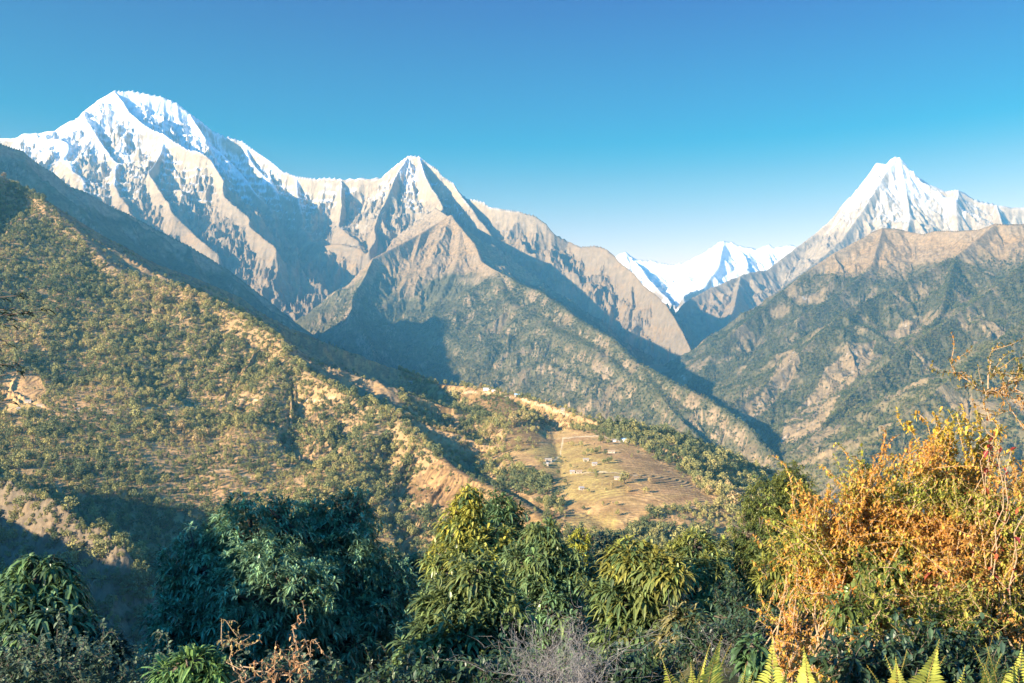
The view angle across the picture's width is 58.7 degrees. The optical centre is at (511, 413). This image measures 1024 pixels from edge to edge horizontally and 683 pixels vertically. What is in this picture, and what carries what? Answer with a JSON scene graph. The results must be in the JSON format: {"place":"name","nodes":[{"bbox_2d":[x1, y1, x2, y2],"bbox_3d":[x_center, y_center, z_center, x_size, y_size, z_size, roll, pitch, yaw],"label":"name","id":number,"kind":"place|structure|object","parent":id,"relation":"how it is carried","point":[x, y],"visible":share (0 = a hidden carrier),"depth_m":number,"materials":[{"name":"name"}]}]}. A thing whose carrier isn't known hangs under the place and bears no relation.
{"place":"outdoors","nodes":[
{"label":"outdoors","id":0,"kind":"place"},
{"bbox_2d":[0,143,318,339],"bbox_3d":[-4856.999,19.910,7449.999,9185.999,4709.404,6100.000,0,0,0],"label":"blue ridge","id":1,"kind":"structure","parent":0,"point":[135,235],"depth_m":7420.11,"materials":[{"name":"stone"}]},
{"bbox_2d":[0,90,701,364],"bbox_3d":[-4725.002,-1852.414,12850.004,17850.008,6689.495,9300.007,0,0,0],"label":"snow massif","id":2,"kind":"structure","parent":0,"point":[293,247],"depth_m":12768.21,"materials":[{"name":"white snow"}]},
{"bbox_2d":[0,177,837,680],"bbox_3d":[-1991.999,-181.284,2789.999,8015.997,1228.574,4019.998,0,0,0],"label":"hill","id":3,"kind":"structure","parent":0,"point":[666,487],"depth_m":1655.01,"materials":[{"name":"brown soil"}]},
{"bbox_2d":[4,427,15,436],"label":"hillside tree","id":4,"kind":"object","parent":3,"relation":"on","point":[8,434],"visible":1,"depth_m":1577.66,"materials":[{"name":"green plant"}]},
{"bbox_2d":[8,528,17,541],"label":"hillside tree","id":5,"kind":"object","parent":3,"relation":"on","point":[15,532],"visible":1,"depth_m":1073.93,"materials":[{"name":"green plant"}]},
{"bbox_2d":[12,495,27,508],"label":"hillside tree","id":6,"kind":"object","parent":3,"relation":"on","point":[20,502],"visible":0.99,"depth_m":1101.51,"materials":[{"name":"green plant"}]},
{"bbox_2d":[13,452,29,463],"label":"hillside tree","id":7,"kind":"object","parent":3,"relation":"on","point":[21,455],"visible":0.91,"depth_m":1456.95,"materials":[{"name":"green plant"}]},
{"bbox_2d":[27,426,39,436],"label":"hillside tree","id":8,"kind":"object","parent":3,"relation":"on","point":[30,431],"visible":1,"depth_m":1582.79,"materials":[{"name":"green plant"}]},
{"bbox_2d":[44,451,53,462],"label":"hillside tree","id":9,"kind":"object","parent":3,"relation":"on","point":[47,455],"visible":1,"depth_m":1473.65,"materials":[{"name":"green plant"}]},
{"bbox_2d":[47,416,60,432],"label":"hillside tree","id":10,"kind":"object","parent":3,"relation":"on","point":[52,422],"visible":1,"depth_m":1598.14,"materials":[{"name":"green plant"}]},
{"bbox_2d":[49,532,58,548],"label":"hillside tree","id":11,"kind":"object","parent":3,"relation":"on","point":[53,538],"visible":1,"depth_m":1041.61,"materials":[{"name":"green plant"}]},
{"bbox_2d":[60,495,78,511],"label":"hillside tree","id":12,"kind":"object","parent":3,"relation":"on","point":[66,500],"visible":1,"depth_m":1071.30,"materials":[{"name":"green plant"}]},
{"bbox_2d":[59,539,87,562],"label":"hillside tree","id":13,"kind":"object","parent":3,"relation":"on","point":[75,546],"visible":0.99,"depth_m":1022.01,"materials":[{"name":"green plant"}]},
{"bbox_2d":[70,466,84,479],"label":"hillside tree","id":14,"kind":"object","parent":3,"relation":"on","point":[77,470],"visible":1,"depth_m":1433.41,"materials":[{"name":"green plant"}]},
{"bbox_2d":[75,459,87,468],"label":"hillside tree","id":15,"kind":"object","parent":3,"relation":"on","point":[82,461],"visible":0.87,"depth_m":1461.58,"materials":[{"name":"green plant"}]},
{"bbox_2d":[86,568,99,579],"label":"hillside tree","id":16,"kind":"object","parent":3,"relation":"on","point":[93,573],"visible":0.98,"depth_m":989.38,"materials":[{"name":"green plant"}]},
{"bbox_2d":[94,517,105,526],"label":"hillside tree","id":17,"kind":"object","parent":3,"relation":"on","point":[99,523],"visible":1,"depth_m":1041.06,"materials":[{"name":"green plant"}]},
{"bbox_2d":[87,537,114,563],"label":"hillside tree","id":18,"kind":"object","parent":3,"relation":"on","point":[103,550],"visible":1,"depth_m":1006.77,"materials":[{"name":"green plant"}]},
{"bbox_2d":[101,485,112,498],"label":"hillside tree","id":19,"kind":"object","parent":3,"relation":"on","point":[106,488],"visible":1,"depth_m":1381.50,"materials":[{"name":"green plant"}]},
{"bbox_2d":[102,468,113,483],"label":"hillside tree","id":20,"kind":"object","parent":3,"relation":"on","point":[106,475],"visible":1,"depth_m":1433.19,"materials":[{"name":"green plant"}]},
{"bbox_2d":[112,424,125,435],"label":"hillside tree","id":21,"kind":"object","parent":3,"relation":"on","point":[118,428],"visible":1,"depth_m":1618.27,"materials":[{"name":"green plant"}]},
{"bbox_2d":[111,531,131,549],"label":"hillside tree","id":22,"kind":"object","parent":3,"relation":"on","point":[126,546],"visible":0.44,"depth_m":1022.26,"materials":[{"name":"green plant"}]},
{"bbox_2d":[119,531,131,547],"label":"hillside tree","id":23,"kind":"object","parent":3,"relation":"on","point":[124,536],"visible":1,"depth_m":1010.77,"materials":[{"name":"green plant"}]},
{"bbox_2d":[129,489,140,498],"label":"hillside tree","id":24,"kind":"object","parent":3,"relation":"on","point":[133,493],"visible":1,"depth_m":1383.62,"materials":[{"name":"green plant"}]},
{"bbox_2d":[129,404,141,417],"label":"hillside tree","id":25,"kind":"object","parent":3,"relation":"on","point":[133,410],"visible":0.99,"depth_m":1707.25,"materials":[{"name":"green plant"}]},
{"bbox_2d":[129,542,148,563],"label":"hillside tree","id":26,"kind":"object","parent":3,"relation":"on","point":[144,546],"visible":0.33,"depth_m":1193.91,"materials":[{"name":"green plant"}]},
{"bbox_2d":[128,560,151,582],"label":"hillside tree","id":27,"kind":"object","parent":3,"relation":"on","point":[140,572],"visible":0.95,"depth_m":998.15,"materials":[{"name":"green plant"}]},
{"bbox_2d":[136,476,146,489],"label":"hillside tree","id":28,"kind":"object","parent":3,"relation":"on","point":[142,480],"visible":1,"depth_m":1430.35,"materials":[{"name":"green plant"}]},
{"bbox_2d":[134,540,148,552],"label":"hillside tree","id":29,"kind":"object","parent":3,"relation":"on","point":[142,543],"visible":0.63,"depth_m":1231.47,"materials":[{"name":"green plant"}]},
{"bbox_2d":[142,569,159,584],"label":"hillside tree","id":30,"kind":"object","parent":3,"relation":"on","point":[152,579],"visible":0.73,"depth_m":1009.54,"materials":[{"name":"green plant"}]},
{"bbox_2d":[145,500,157,519],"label":"hillside tree","id":31,"kind":"object","parent":3,"relation":"on","point":[149,507],"visible":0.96,"depth_m":1334.75,"materials":[{"name":"green plant"}]},
{"bbox_2d":[149,320,161,328],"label":"hillside tree","id":32,"kind":"object","parent":3,"relation":"on","point":[153,324],"visible":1,"depth_m":2202.10,"materials":[{"name":"green plant"}]},
{"bbox_2d":[282,343,295,356],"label":"hillside tree","id":33,"kind":"object","parent":3,"relation":"on","point":[287,349],"visible":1,"depth_m":2054.99,"materials":[{"name":"green plant"}]},
{"bbox_2d":[312,459,324,468],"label":"hillside tree","id":34,"kind":"object","parent":3,"relation":"on","point":[317,464],"visible":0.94,"depth_m":1513.16,"materials":[{"name":"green plant"}]},
{"bbox_2d":[346,454,356,464],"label":"hillside tree","id":35,"kind":"object","parent":3,"relation":"on","point":[349,461],"visible":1,"depth_m":1533.10,"materials":[{"name":"green plant"}]},
{"bbox_2d":[401,453,412,465],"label":"hillside tree","id":36,"kind":"object","parent":3,"relation":"on","point":[405,461],"visible":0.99,"depth_m":1547.25,"materials":[{"name":"green plant"}]},
{"bbox_2d":[0,172,821,682],"bbox_3d":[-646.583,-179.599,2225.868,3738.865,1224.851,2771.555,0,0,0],"label":"hillside forest","id":37,"kind":"object","parent":3,"relation":"on","point":[478,412],"visible":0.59,"depth_m":1767.87,"materials":[{"name":"green plant"}]},
{"bbox_2d":[406,523,418,535],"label":"hillside tree","id":38,"kind":"object","parent":3,"relation":"on","point":[410,527],"visible":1,"depth_m":1336.99,"materials":[{"name":"green plant"}]},
{"bbox_2d":[422,510,432,524],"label":"hillside tree","id":39,"kind":"object","parent":3,"relation":"on","point":[427,518],"visible":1,"depth_m":1357.07,"materials":[{"name":"green plant"}]},
{"bbox_2d":[431,443,443,455],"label":"hillside tree","id":40,"kind":"object","parent":3,"relation":"on","point":[437,447],"visible":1,"depth_m":1523.97,"materials":[{"name":"green plant"}]},
{"bbox_2d":[534,475,547,494],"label":"hillside tree","id":41,"kind":"object","parent":3,"relation":"on","point":[539,482],"visible":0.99,"depth_m":1335.16,"materials":[{"name":"green plant"}]},
{"bbox_2d":[619,418,629,428],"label":"hillside tree","id":42,"kind":"object","parent":3,"relation":"on","point":[625,424],"visible":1,"depth_m":1794.44,"materials":[{"name":"green plant"}]},
{"bbox_2d":[640,515,647,526],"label":"hillside tree","id":43,"kind":"object","parent":3,"relation":"on","point":[642,517],"visible":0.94,"depth_m":1188.82,"materials":[{"name":"green plant"}]},
{"bbox_2d":[682,455,694,467],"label":"hillside tree","id":44,"kind":"object","parent":3,"relation":"on","point":[688,463],"visible":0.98,"depth_m":1522.66,"materials":[{"name":"green plant"}]},
{"bbox_2d":[715,448,727,457],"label":"hillside tree","id":45,"kind":"object","parent":3,"relation":"on","point":[721,451],"visible":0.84,"depth_m":1755.57,"materials":[{"name":"green plant"}]},
{"bbox_2d":[732,452,743,461],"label":"hillside tree","id":46,"kind":"object","parent":3,"relation":"on","point":[738,457],"visible":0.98,"depth_m":1782.60,"materials":[{"name":"green plant"}]},
{"bbox_2d":[0,0,1023,264],"label":"sky","id":47,"kind":"structure","parent":0,"point":[663,131],"materials":[{"name":"blue"}]},
{"bbox_2d":[293,208,780,468],"bbox_3d":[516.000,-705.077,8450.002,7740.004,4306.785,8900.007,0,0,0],"label":"pyramid mountain","id":48,"kind":"structure","parent":0,"point":[431,257],"depth_m":8704.45,"materials":[{"name":"grey stone"}]},
{"bbox_2d":[330,271,779,467],"bbox_3d":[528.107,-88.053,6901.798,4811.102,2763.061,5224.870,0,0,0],"label":"mountain forest","id":49,"kind":"object","parent":48,"relation":"on","point":[514,318],"visible":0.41,"depth_m":7738.77,"materials":[{"name":"green plant"}]},
{"bbox_2d":[616,241,795,312],"bbox_3d":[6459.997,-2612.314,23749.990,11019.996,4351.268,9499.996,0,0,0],"label":"snow range","id":50,"kind":"structure","parent":0,"point":[677,286],"depth_m":24786.63,"materials":[{"name":"white snow"}]},
{"bbox_2d":[644,364,1021,526],"bbox_3d":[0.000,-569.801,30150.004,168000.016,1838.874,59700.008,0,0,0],"label":"valley floor","id":51,"kind":"structure","parent":0,"point":[659,368],"depth_m":9146.23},
{"bbox_2d":[660,224,1023,503],"bbox_3d":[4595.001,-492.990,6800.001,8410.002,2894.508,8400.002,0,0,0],"label":"wooded valley side","id":52,"kind":"structure","parent":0,"point":[897,249],"depth_m":6603.06,"materials":[{"name":"grey stone"}]},
{"bbox_2d":[685,250,1023,502],"bbox_3d":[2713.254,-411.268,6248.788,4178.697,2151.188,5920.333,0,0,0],"label":"valley side forest","id":53,"kind":"object","parent":52,"relation":"on","point":[888,429],"visible":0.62,"depth_m":6124.36,"materials":[{"name":"green plant"}]},
{"bbox_2d":[676,156,1023,340],"bbox_3d":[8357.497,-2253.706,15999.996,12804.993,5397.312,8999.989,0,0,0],"label":"pointed peak","id":54,"kind":"structure","parent":0,"point":[895,192],"depth_m":16448.35,"materials":[{"name":"white snow"}]},
{"bbox_2d":[676,599,1023,682],"bbox_3d":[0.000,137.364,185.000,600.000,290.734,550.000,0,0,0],"label":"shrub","id":55,"kind":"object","parent":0,"point":[735,679],"depth_m":9.98,"materials":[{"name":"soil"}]},
{"bbox_2d":[0,292,55,408],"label":"overhanging tree","id":56,"kind":"object","parent":55,"relation":"on","point":[22,313],"visible":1,"depth_m":6.20,"materials":[{"name":"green plant"}]},
{"bbox_2d":[0,552,111,682],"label":"broadleaf tree","id":57,"kind":"object","parent":55,"relation":"on","point":[37,592],"visible":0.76,"depth_m":12.07,"materials":[{"name":"green plant"}]},
{"bbox_2d":[0,607,122,682],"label":"grey leaved bush","id":58,"kind":"object","parent":55,"relation":"on","point":[30,668],"visible":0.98,"depth_m":5.20,"materials":[{"name":"green plant"}]},
{"bbox_2d":[61,626,137,682],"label":"dark bush","id":59,"kind":"object","parent":55,"relation":"on","point":[117,648],"visible":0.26,"depth_m":11.90,"materials":[{"name":"green plant"}]},
{"bbox_2d":[42,629,173,682],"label":"grey leaved bush","id":60,"kind":"object","parent":55,"relation":"on","point":[124,672],"visible":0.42,"depth_m":5.28,"materials":[{"name":"green plant"}]},
{"bbox_2d":[137,642,237,682],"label":"sapling","id":61,"kind":"object","parent":55,"relation":"on","point":[192,663],"visible":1,"depth_m":4.85,"materials":[{"name":"green plant"}]},
{"bbox_2d":[133,491,348,682],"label":"broadleaf tree","id":62,"kind":"object","parent":55,"relation":"on","point":[228,578],"visible":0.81,"depth_m":28.72,"materials":[{"name":"green plant"}]},
{"bbox_2d":[217,618,282,682],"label":"thorny twigs","id":63,"kind":"object","parent":55,"relation":"on","point":[253,663],"visible":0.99,"depth_m":4.70,"materials":[{"name":"brown plant"}]},
{"bbox_2d":[218,643,347,682],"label":"grey leaved bush","id":64,"kind":"object","parent":55,"relation":"on","point":[283,679],"visible":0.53,"depth_m":5.33,"materials":[{"name":"green plant"}]},
{"bbox_2d":[241,600,328,682],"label":"thorny twigs","id":65,"kind":"object","parent":55,"relation":"on","point":[297,665],"visible":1,"depth_m":4.70,"materials":[{"name":"brown plant"}]},
{"bbox_2d":[266,640,408,682],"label":"undergrowth bush","id":66,"kind":"object","parent":55,"relation":"on","point":[336,664],"visible":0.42,"depth_m":8.98,"materials":[{"name":"green plant"}]},
{"bbox_2d":[275,486,428,682],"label":"broadleaf tree","id":67,"kind":"object","parent":55,"relation":"on","point":[377,600],"visible":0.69,"depth_m":31.14,"materials":[{"name":"green plant"}]},
{"bbox_2d":[347,644,467,682],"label":"undergrowth bush","id":68,"kind":"object","parent":55,"relation":"on","point":[421,673],"visible":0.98,"depth_m":8.51,"materials":[{"name":"green plant"}]},
{"bbox_2d":[396,550,432,610],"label":"broadleaf tree","id":69,"kind":"object","parent":55,"relation":"on","point":[414,556],"visible":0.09,"depth_m":35.71,"materials":[{"name":"green plant"}]},
{"bbox_2d":[375,548,539,682],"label":"broadleaf tree","id":70,"kind":"object","parent":55,"relation":"on","point":[463,607],"visible":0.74,"depth_m":17.45,"materials":[{"name":"green plant"}]},
{"bbox_2d":[414,483,529,645],"bbox_3d":[-0.885,7.892,24.217,3.373,11.964,3.690,0,0,0],"label":"broadleaf tree","id":71,"kind":"object","parent":55,"relation":"on","point":[465,534],"visible":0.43,"depth_m":24.51,"materials":[{"name":"green plant"}]},
{"bbox_2d":[479,489,529,595],"bbox_3d":[-0.195,9.261,28.967,2.879,13.769,2.849,0,0,0],"label":"broadleaf tree","id":72,"kind":"object","parent":55,"relation":"on","point":[509,515],"visible":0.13,"depth_m":28.70,"materials":[{"name":"green plant"}]},
{"bbox_2d":[457,633,554,682],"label":"undergrowth bush","id":73,"kind":"object","parent":55,"relation":"on","point":[487,677],"visible":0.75,"depth_m":8.42,"materials":[{"name":"green plant"}]},
{"bbox_2d":[495,514,600,682],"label":"broadleaf tree","id":74,"kind":"object","parent":55,"relation":"on","point":[542,559],"visible":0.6,"depth_m":22.34,"materials":[{"name":"green plant"}]},
{"bbox_2d":[427,589,698,682],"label":"bare bush","id":75,"kind":"object","parent":55,"relation":"on","point":[577,671],"visible":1,"depth_m":6.91,"materials":[{"name":"grey plant"}]},
{"bbox_2d":[564,527,596,648],"bbox_3d":[2.566,10.407,33.952,1.697,12.403,1.639,0,0,0],"label":"broadleaf tree","id":76,"kind":"object","parent":55,"relation":"on","point":[586,538],"visible":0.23,"depth_m":33.80,"materials":[{"name":"green plant"}]},
{"bbox_2d":[580,527,642,631],"bbox_3d":[3.600,8.949,31.994,3.046,9.900,2.763,0,0,35],"label":"broadleaf tree","id":77,"kind":"object","parent":55,"relation":"on","point":[596,546],"visible":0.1,"depth_m":31.82,"materials":[{"name":"green plant"}]},
{"bbox_2d":[561,624,690,682],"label":"undergrowth bush","id":78,"kind":"object","parent":55,"relation":"on","point":[643,669],"visible":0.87,"depth_m":8.94,"materials":[{"name":"green plant"}]},
{"bbox_2d":[574,534,702,674],"bbox_3d":[2.614,5.091,18.702,2.795,5.111,2.706,0,0,0],"label":"broadleaf tree","id":79,"kind":"object","parent":55,"relation":"on","point":[633,595],"visible":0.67,"depth_m":18.37,"materials":[{"name":"green plant"}]},
{"bbox_2d":[643,601,714,682],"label":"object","id":80,"kind":"object","parent":55,"relation":"on","point":[675,612],"visible":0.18,"depth_m":14.92,"materials":[{"name":"green plant"}]},
{"bbox_2d":[662,526,752,623],"bbox_3d":[5.229,7.231,26.594,3.877,7.622,4.566,0,0,0],"label":"broadleaf tree","id":81,"kind":"object","parent":55,"relation":"on","point":[710,564],"visible":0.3,"depth_m":27.10,"materials":[{"name":"green plant"}]},
{"bbox_2d":[662,636,753,682],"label":"fern","id":82,"kind":"object","parent":55,"relation":"on","point":[716,677],"visible":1,"depth_m":4.91,"materials":[{"name":"green plant"}]},
{"bbox_2d":[658,604,774,682],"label":"undergrowth bush","id":83,"kind":"object","parent":55,"relation":"on","point":[699,641],"visible":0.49,"depth_m":10.41,"materials":[{"name":"green plant"}]},
{"bbox_2d":[663,619,793,676],"bbox_3d":[2.224,2.366,9.146,1.372,0.871,1.991,0,0,0],"label":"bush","id":84,"kind":"object","parent":55,"relation":"on","point":[721,650],"visible":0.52,"depth_m":9.21,"materials":[{"name":"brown plant"}]},
{"bbox_2d":[728,632,776,682],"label":"leafy weed","id":85,"kind":"object","parent":55,"relation":"on","point":[752,656],"visible":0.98,"depth_m":5.95,"materials":[{"name":"green plant"}]},
{"bbox_2d":[705,567,803,630],"bbox_3d":[3.363,2.905,12.480,1.435,1.486,1.687,0,0,14],"label":"undergrowth bush","id":86,"kind":"object","parent":55,"relation":"on","point":[731,591],"visible":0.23,"depth_m":12.49,"materials":[{"name":"green plant"}]},
{"bbox_2d":[724,597,816,643],"bbox_3d":[3.228,2.884,11.346,1.501,1.199,1.440,0,0,0],"label":"undergrowth bush","id":87,"kind":"object","parent":55,"relation":"on","point":[775,614],"visible":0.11,"depth_m":11.56,"materials":[{"name":"green plant"}]},
{"bbox_2d":[724,460,827,603],"bbox_3d":[7.881,6.491,27.604,5.618,10.082,3.737,0,0,-41],"label":"broadleaf tree","id":88,"kind":"object","parent":55,"relation":"on","point":[747,551],"visible":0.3,"depth_m":28.44,"materials":[{"name":"green plant"}]},
{"bbox_2d":[754,636,815,682],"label":"fern","id":89,"kind":"object","parent":55,"relation":"on","point":[801,676],"visible":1,"depth_m":4.80,"materials":[{"name":"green plant"}]},
{"bbox_2d":[746,529,844,614],"bbox_3d":[4.044,2.607,12.725,1.729,2.022,1.032,0,0,-33],"label":"sapling","id":90,"kind":"object","parent":55,"relation":"on","point":[776,574],"visible":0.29,"depth_m":12.41,"materials":[{"name":"green plant"}]},
{"bbox_2d":[755,564,872,682],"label":"upright thorn stems","id":91,"kind":"object","parent":55,"relation":"on","point":[785,633],"visible":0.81,"depth_m":7.21,"materials":[{"name":"orange plant"}]},
{"bbox_2d":[820,540,914,650],"bbox_3d":[3.303,2.268,8.454,0.620,2.130,1.307,0,0,45],"label":"long leaved shrub","id":92,"kind":"object","parent":55,"relation":"on","point":[847,610],"visible":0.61,"depth_m":8.30,"materials":[{"name":"green plant"}]},
{"bbox_2d":[832,443,909,655],"bbox_3d":[3.574,1.465,9.444,0.865,2.350,1.084,0,0,-28],"label":"leafy shrub","id":93,"kind":"object","parent":55,"relation":"on","point":[869,466],"visible":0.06,"depth_m":9.29,"materials":[{"name":"green plant"}]},
{"bbox_2d":[796,607,947,682],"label":"undergrowth bush","id":94,"kind":"object","parent":55,"relation":"on","point":[852,667],"visible":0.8,"depth_m":6.87,"materials":[{"name":"green plant"}]},
{"bbox_2d":[741,407,1023,681],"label":"thorny shrub","id":95,"kind":"object","parent":55,"relation":"on","point":[837,539],"visible":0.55,"depth_m":8.70,"materials":[{"name":"orange plant"}]},
{"bbox_2d":[867,639,964,682],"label":"fern","id":96,"kind":"object","parent":55,"relation":"on","point":[933,677],"visible":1,"depth_m":4.79,"materials":[{"name":"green plant"}]},
{"bbox_2d":[839,546,1008,655],"bbox_3d":[3.321,1.812,7.712,1.558,1.476,1.272,0,0,-17],"label":"leafy shrub","id":97,"kind":"object","parent":55,"relation":"on","point":[881,610],"visible":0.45,"depth_m":7.74,"materials":[{"name":"green plant"}]},
{"bbox_2d":[872,552,997,645],"bbox_3d":[3.929,1.942,8.525,1.299,1.333,0.857,0,0,22],"label":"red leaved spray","id":98,"kind":"object","parent":55,"relation":"on","point":[928,574],"visible":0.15,"depth_m":8.33,"materials":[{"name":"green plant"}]},
{"bbox_2d":[875,433,1023,680],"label":"thorny shrub","id":99,"kind":"object","parent":55,"relation":"on","point":[1013,632],"visible":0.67,"depth_m":8.27,"materials":[{"name":"orange plant"}]},
{"bbox_2d":[891,612,1023,682],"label":"undergrowth bush","id":100,"kind":"object","parent":55,"relation":"on","point":[959,657],"visible":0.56,"depth_m":7.17,"materials":[{"name":"green plant"}]},
{"bbox_2d":[895,404,1023,665],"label":"leafy shrub","id":101,"kind":"object","parent":55,"relation":"on","point":[937,432],"visible":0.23,"depth_m":9.16,"materials":[{"name":"yellow plant"}]},
{"bbox_2d":[929,332,1023,431],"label":"arching shrub","id":102,"kind":"object","parent":55,"relation":"on","point":[1016,379],"visible":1,"depth_m":8.00,"materials":[{"name":"orange plant"}]},
{"bbox_2d":[953,419,1023,666],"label":"red leaved spray","id":103,"kind":"object","parent":55,"relation":"on","point":[985,470],"visible":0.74,"depth_m":8.17,"materials":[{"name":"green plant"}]},
{"bbox_2d":[973,636,1023,682],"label":"fern","id":104,"kind":"object","parent":55,"relation":"on","point":[985,673],"visible":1,"depth_m":4.88,"materials":[{"name":"green plant"}]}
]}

